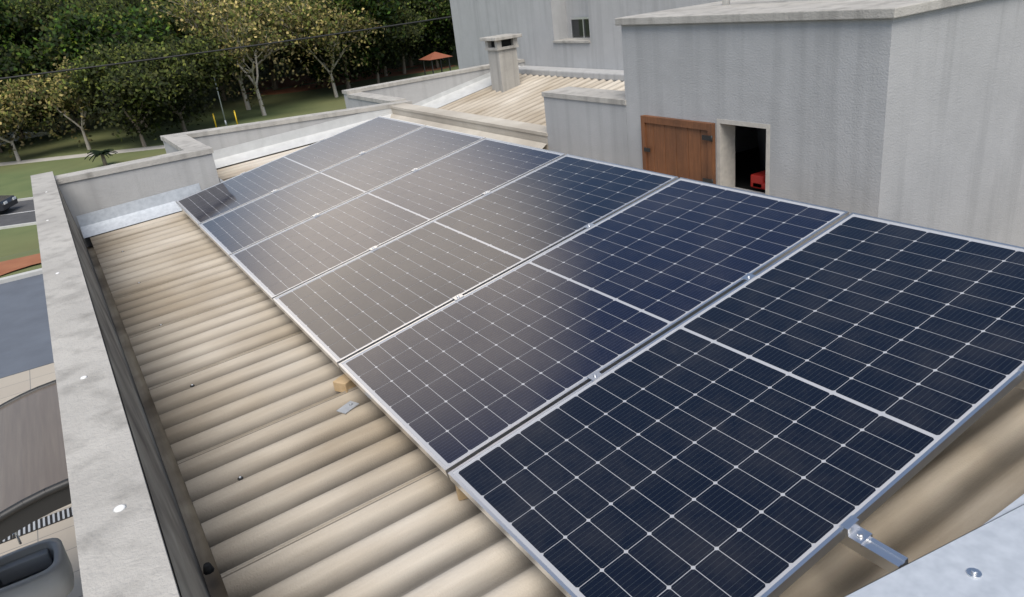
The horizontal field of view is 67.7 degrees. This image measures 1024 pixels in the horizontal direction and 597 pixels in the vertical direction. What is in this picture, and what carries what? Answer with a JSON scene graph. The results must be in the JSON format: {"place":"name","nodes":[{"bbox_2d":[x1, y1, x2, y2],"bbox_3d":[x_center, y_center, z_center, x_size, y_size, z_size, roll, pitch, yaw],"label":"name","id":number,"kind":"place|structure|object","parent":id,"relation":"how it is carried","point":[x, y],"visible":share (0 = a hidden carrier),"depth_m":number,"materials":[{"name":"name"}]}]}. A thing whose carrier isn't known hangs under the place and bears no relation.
{"place":"outdoors","nodes":[
{"label":"outdoors","id":0,"kind":"place"},
{"bbox_2d":[0,132,53,145],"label":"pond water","id":1,"kind":"structure","parent":0,"point":[38,134],"depth_m":82.26,"materials":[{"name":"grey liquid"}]},
{"bbox_2d":[0,199,66,226],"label":"road","id":2,"kind":"structure","parent":0,"point":[23,207],"depth_m":45.88,"materials":[{"name":"grey asphalt"}]},
{"bbox_2d":[0,195,17,210],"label":"car","id":3,"kind":"object","parent":2,"relation":"on","point":[7,202],"visible":1,"depth_m":46.59,"materials":[{"name":"grey paint"}]},
{"bbox_2d":[0,16,451,79],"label":"power line","id":4,"kind":"object","parent":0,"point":[216,50],"visible":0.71,"depth_m":35.54,"materials":[{"name":"metal"}]},
{"bbox_2d":[0,39,458,277],"bbox_3d":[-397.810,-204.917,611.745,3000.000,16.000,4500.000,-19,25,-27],"label":"ground","id":5,"kind":"structure","parent":0,"point":[22,241],"depth_m":74.78,"materials":[{"name":"green plant"}]},
{"bbox_2d":[0,253,40,275],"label":"soil patch","id":6,"kind":"object","parent":5,"relation":"on","point":[7,266],"visible":0.31,"depth_m":19.21,"materials":[{"name":"orange soil"}]},
{"bbox_2d":[0,268,53,377],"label":"swimming pool","id":7,"kind":"structure","parent":5,"relation":"on","point":[25,341],"depth_m":14.82,"materials":[{"name":"liquid"}]},
{"bbox_2d":[0,75,56,161],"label":"tree","id":8,"kind":"object","parent":5,"relation":"on","point":[7,104],"depth_m":64.36,"materials":[{"name":"green plant"}]},
{"bbox_2d":[0,35,58,152],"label":"tree","id":9,"kind":"object","parent":5,"relation":"on","point":[16,60],"depth_m":70.00,"materials":[{"name":"green plant"}]},
{"bbox_2d":[0,197,67,229],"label":"road kerb","id":10,"kind":"structure","parent":5,"relation":"on","point":[19,225],"depth_m":42.83,"materials":[{"name":"concrete"}]},
{"bbox_2d":[0,0,76,138],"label":"tree","id":11,"kind":"object","parent":5,"relation":"on","point":[6,24],"depth_m":72.54,"materials":[{"name":"green plant"}]},
{"bbox_2d":[0,363,82,596],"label":"yard tiles","id":12,"kind":"object","parent":5,"relation":"on","point":[11,387],"depth_m":8.60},
{"bbox_2d":[0,507,72,543],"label":"drain grate","id":13,"kind":"object","parent":12,"relation":"on","point":[51,519],"visible":0.39,"depth_m":8.72,"materials":[{"name":"white metal"}]},
{"bbox_2d":[0,532,73,596],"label":"laundry tub","id":14,"kind":"object","parent":12,"relation":"on","point":[43,568],"visible":0.88,"depth_m":6.75,"materials":[{"name":"grey plastic"}]},
{"bbox_2d":[1,48,119,149],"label":"tree","id":15,"kind":"object","parent":5,"relation":"on","point":[48,100],"depth_m":64.61,"materials":[{"name":"green plant"}]},
{"bbox_2d":[16,0,124,129],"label":"tree","id":16,"kind":"object","parent":5,"relation":"on","point":[27,38],"depth_m":80.90,"materials":[{"name":"green plant"}]},
{"bbox_2d":[0,145,164,165],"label":"footpath","id":17,"kind":"structure","parent":5,"relation":"on","point":[79,155],"depth_m":64.97,"materials":[{"name":"concrete"}]},
{"bbox_2d":[1,0,182,122],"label":"tree","id":18,"kind":"object","parent":5,"relation":"on","point":[81,5],"depth_m":72.22,"materials":[{"name":"green plant"}]},
{"bbox_2d":[85,149,117,165],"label":"palm","id":19,"kind":"object","parent":5,"relation":"on","point":[96,153],"depth_m":58.08,"materials":[{"name":"green plant"}]},
{"bbox_2d":[31,171,181,596],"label":"parapet","id":20,"kind":"structure","parent":5,"relation":"on","point":[124,553],"depth_m":2.38,"materials":[{"name":"paint"}]},
{"bbox_2d":[0,380,70,541],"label":"awning","id":21,"kind":"object","parent":20,"relation":"attached to","point":[34,482],"visible":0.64,"depth_m":5.60,"materials":[{"name":"beige fabric"}]},
{"bbox_2d":[46,220,214,574],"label":"bolts","id":22,"kind":"object","parent":20,"relation":"on","point":[208,568],"visible":1,"depth_m":2.70,"materials":[{"name":"white paint"}]},
{"bbox_2d":[29,0,197,126],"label":"tree","id":23,"kind":"object","parent":5,"relation":"on","point":[65,29],"depth_m":69.46,"materials":[{"name":"green plant"}]},
{"bbox_2d":[46,36,204,146],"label":"tree","id":24,"kind":"object","parent":5,"relation":"on","point":[124,84],"depth_m":62.26,"materials":[{"name":"green plant"}]},
{"bbox_2d":[54,146,219,246],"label":"parapet","id":25,"kind":"structure","parent":5,"relation":"on","point":[91,190],"depth_m":7.44,"materials":[{"name":"paint"}]},
{"bbox_2d":[56,182,227,596],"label":"rain gutter","id":26,"kind":"object","parent":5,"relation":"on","point":[190,552],"visible":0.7,"depth_m":3.25,"materials":[{"name":"grey metal"}]},
{"bbox_2d":[97,0,212,113],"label":"tree","id":27,"kind":"object","parent":5,"relation":"on","point":[171,20],"depth_m":76.15,"materials":[{"name":"green plant"}]},
{"bbox_2d":[88,25,248,131],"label":"tree","id":28,"kind":"object","parent":5,"relation":"on","point":[209,73],"depth_m":68.24,"materials":[{"name":"green plant"}]},
{"bbox_2d":[162,133,205,152],"bbox_3d":[-3.412,0.035,9.191,0.230,3.875,1.527,-19,25,-27],"label":"parapet return","id":29,"kind":"object","parent":5,"relation":"on","point":[177,142],"visible":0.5,"depth_m":8.50,"materials":[{"name":"paint"}]},
{"bbox_2d":[152,0,268,100],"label":"tree","id":30,"kind":"object","parent":5,"relation":"on","point":[238,70],"depth_m":91.23,"materials":[{"name":"green plant"}]},
{"bbox_2d":[214,54,226,125],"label":"lamp post","id":31,"kind":"object","parent":5,"relation":"on","point":[221,106],"visible":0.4,"depth_m":71.25,"materials":[{"name":"grey metal"}]},
{"bbox_2d":[142,0,315,109],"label":"tree","id":32,"kind":"object","parent":5,"relation":"on","point":[191,5],"depth_m":73.79,"materials":[{"name":"green plant"}]},
{"bbox_2d":[159,0,310,115],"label":"tree","id":33,"kind":"object","parent":5,"relation":"on","point":[239,32],"depth_m":70.91,"materials":[{"name":"green plant"}]},
{"bbox_2d":[202,3,289,89],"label":"tree","id":34,"kind":"object","parent":5,"relation":"on","point":[274,85],"depth_m":96.10,"materials":[{"name":"green plant"}]},
{"bbox_2d":[160,100,411,153],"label":"parapet","id":35,"kind":"structure","parent":5,"relation":"on","point":[217,138],"depth_m":9.60,"materials":[{"name":"paint"}]},
{"bbox_2d":[212,108,391,167],"bbox_3d":[-2.725,-2.057,9.765,2.700,0.330,0.156,-19,25,-27],"label":"flashing","id":36,"kind":"object","parent":35,"relation":"attached to","point":[238,153],"visible":0.73,"depth_m":9.75,"materials":[{"name":"silver metal"}]},
{"bbox_2d":[275,49,296,75],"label":"tree","id":37,"kind":"object","parent":5,"relation":"on","point":[295,72],"depth_m":104.77,"materials":[{"name":"green plant"}]},
{"bbox_2d":[253,0,357,87],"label":"tree","id":38,"kind":"object","parent":5,"relation":"on","point":[300,64],"depth_m":87.62,"materials":[{"name":"green plant"}]},
{"bbox_2d":[262,0,386,97],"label":"tree","id":39,"kind":"object","parent":5,"relation":"on","point":[313,13],"depth_m":77.46,"materials":[{"name":"green plant"}]},
{"bbox_2d":[263,0,411,88],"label":"tree","id":40,"kind":"object","parent":5,"relation":"on","point":[381,9],"depth_m":82.86,"materials":[{"name":"green plant"}]},
{"bbox_2d":[237,64,455,94],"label":"soil patch","id":41,"kind":"object","parent":5,"relation":"on","point":[287,81],"visible":0.7,"depth_m":99.02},
{"bbox_2d":[347,92,405,107],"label":"parapet wall","id":42,"kind":"structure","parent":5,"relation":"on","point":[359,99],"depth_m":11.38,"materials":[{"name":"paint"}]},
{"bbox_2d":[335,1,430,83],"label":"tree","id":43,"kind":"object","parent":5,"relation":"on","point":[413,31],"depth_m":87.86,"materials":[{"name":"green plant"}]},
{"bbox_2d":[369,0,430,75],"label":"tree","id":44,"kind":"object","parent":5,"relation":"on","point":[410,4],"depth_m":94.88,"materials":[{"name":"green plant"}]},
{"bbox_2d":[401,0,432,66],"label":"tree","id":45,"kind":"object","parent":5,"relation":"on","point":[410,63],"depth_m":102.95,"materials":[{"name":"green plant"}]},
{"bbox_2d":[384,0,452,73],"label":"tree","id":46,"kind":"object","parent":5,"relation":"on","point":[431,11],"depth_m":92.83,"materials":[{"name":"green plant"}]},
{"bbox_2d":[401,0,455,67],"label":"tree","id":47,"kind":"object","parent":5,"relation":"on","point":[444,46],"depth_m":95.45,"materials":[{"name":"green plant"}]},
{"bbox_2d":[342,59,524,108],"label":"parapet","id":48,"kind":"structure","parent":5,"relation":"on","point":[414,90],"depth_m":12.58,"materials":[{"name":"paint"}]},
{"bbox_2d":[413,65,520,107],"bbox_3d":[-1.041,-3.367,12.693,2.950,0.695,0.296,-19,25,-27],"label":"flashing","id":49,"kind":"object","parent":48,"relation":"attached to","point":[455,93],"visible":0.44,"depth_m":12.80,"materials":[{"name":"silver metal"}]},
{"bbox_2d":[419,52,451,74],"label":"gazebo","id":50,"kind":"object","parent":5,"relation":"on","point":[434,55],"visible":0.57,"depth_m":87.27,"materials":[{"name":"orange metal"}]},
{"bbox_2d":[391,103,548,149],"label":"roof kerb","id":51,"kind":"structure","parent":5,"relation":"on","point":[522,130],"depth_m":8.53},
{"bbox_2d":[541,86,628,166],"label":"wall","id":52,"kind":"structure","parent":5,"relation":"on","point":[590,123],"depth_m":6.77,"materials":[{"name":"paint"}]},
{"bbox_2d":[983,494,1023,524],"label":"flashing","id":53,"kind":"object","parent":5,"relation":"on","point":[1018,502],"depth_m":1.73,"materials":[{"name":"paint"}]},
{"bbox_2d":[90,211,1023,596],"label":"roof","id":54,"kind":"structure","parent":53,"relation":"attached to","point":[322,497],"depth_m":3.08,"materials":[{"name":"beige metal"}]},
{"bbox_2d":[76,183,200,237],"bbox_3d":[-3.608,-0.870,7.476,1.150,0.248,0.156,-19,25,-27],"label":"flashing","id":55,"kind":"object","parent":54,"relation":"on","point":[97,222],"visible":0.85,"depth_m":7.47,"materials":[{"name":"silver metal"}]},
{"bbox_2d":[122,251,242,480],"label":"roof screws","id":56,"kind":"object","parent":54,"relation":"on","point":[239,477],"visible":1,"depth_m":4.03,"materials":[{"name":"black metal"}]},
{"bbox_2d":[337,401,358,413],"bbox_3d":[-0.767,0.504,3.566,0.060,0.018,0.090,10,28,34],"label":"metal bracket","id":57,"kind":"object","parent":54,"relation":"on","point":[347,407],"visible":1,"depth_m":3.56,"materials":[{"name":"silver metal"}]},
{"bbox_2d":[333,373,467,500],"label":"wooden blocks","id":58,"kind":"structure","parent":54,"relation":"on","point":[343,382],"depth_m":3.72,"materials":[{"name":"brown wood"}]},
{"bbox_2d":[390,114,547,148],"bbox_3d":[-0.700,-1.951,8.883,0.136,0.085,3.767,-19,25,-27],"label":"flashing top","id":59,"kind":"object","parent":54,"relation":"on","point":[535,144],"visible":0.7,"depth_m":8.49,"materials":[{"name":"beige metal"}]},
{"bbox_2d":[175,116,1023,596],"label":"solar panel frames","id":60,"kind":"structure","parent":54,"relation":"on","point":[873,504],"depth_m":3.17,"materials":[{"name":"silver metal"}]},
{"bbox_2d":[177,117,1023,596],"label":"solar panel backsheet","id":61,"kind":"object","parent":60,"relation":"in","point":[549,565],"visible":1,"depth_m":3.12,"materials":[{"name":"white plastic"}]},
{"bbox_2d":[179,117,1023,596],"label":"solar panel cells","id":62,"kind":"object","parent":61,"relation":"on","point":[873,461],"visible":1,"depth_m":3.10,"materials":[{"name":"blue glass"}]},
{"bbox_2d":[240,139,1023,572],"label":"clamps","id":63,"kind":"object","parent":60,"relation":"attached to","point":[858,539],"visible":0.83,"depth_m":2.08,"materials":[{"name":"silver metal"}]},
{"bbox_2d":[844,504,1023,596],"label":"cap flashing","id":64,"kind":"object","parent":53,"relation":"on","point":[986,560],"visible":1,"depth_m":1.56,"materials":[{"name":"silver metal"}]},
{"bbox_2d":[216,141,318,180],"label":"roof","id":65,"kind":"structure","parent":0,"point":[229,171],"depth_m":9.29,"materials":[{"name":"beige metal"}]},
{"bbox_2d":[450,0,721,69],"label":"neighbour building","id":66,"kind":"structure","parent":0,"point":[587,34],"depth_m":12.52,"materials":[{"name":"paint"}]},
{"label":"house","id":67,"kind":"structure","parent":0},
{"bbox_2d":[438,73,624,125],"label":"roof","id":68,"kind":"structure","parent":67,"relation":"on","point":[523,101],"depth_m":11.67,"materials":[{"name":"beige metal"}]},
{"bbox_2d":[480,34,521,92],"bbox_3d":[-0.131,-3.771,12.404,0.500,0.950,0.500,-19,25,-27],"label":"chimney","id":69,"kind":"object","parent":68,"relation":"on","point":[503,59],"visible":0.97,"depth_m":12.26,"materials":[{"name":"concrete"}]},
{"bbox_2d":[519,65,623,80],"bbox_3d":[1.891,-3.091,10.665,0.300,0.108,6.800,-19,25,-27],"label":"ridge mortar","id":70,"kind":"object","parent":68,"relation":"on","point":[598,74],"visible":0.2,"depth_m":11.89,"materials":[{"name":"paint"}]},
{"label":"house","id":71,"kind":"structure","parent":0},
{"bbox_2d":[615,0,1023,246],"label":"building wall","id":72,"kind":"structure","parent":71,"relation":"on","point":[908,111],"depth_m":4.82,"materials":[{"name":"paint"}]},
{"bbox_2d":[640,115,715,183],"bbox_3d":[1.267,-1.115,5.859,0.041,0.520,0.765,-19,25,-27],"label":"hatch door","id":73,"kind":"structure","parent":72,"relation":"attached to","point":[679,148],"depth_m":5.81,"materials":[{"name":"brown wood"}]},
{"bbox_2d":[644,135,712,183],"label":"hatch hinges","id":74,"kind":"object","parent":73,"relation":"attached to","point":[707,138],"visible":0.85,"depth_m":5.59,"materials":[{"name":"black metal"}]},
{"bbox_2d":[722,0,729,4],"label":"vent pipe","id":75,"kind":"object","parent":72,"relation":"on","point":[725,2],"visible":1,"depth_m":5.92,"materials":[{"name":"white plastic"}]},
{"bbox_2d":[717,119,769,194],"bbox_3d":[1.678,-0.995,5.386,0.153,0.530,0.475,-19,25,-27],"label":"hatch frame","id":76,"kind":"object","parent":72,"relation":"attached to","point":[726,153],"visible":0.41,"depth_m":5.51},
{"bbox_2d":[751,128,765,189],"bbox_3d":[2.443,-1.441,5.875,1.800,0.900,1.440,-19,25,-27],"label":"tank and pipes","id":77,"kind":"object","parent":72,"relation":"on","point":[758,180],"visible":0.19,"depth_m":5.97,"materials":[{"name":"red metal"}]}
]}

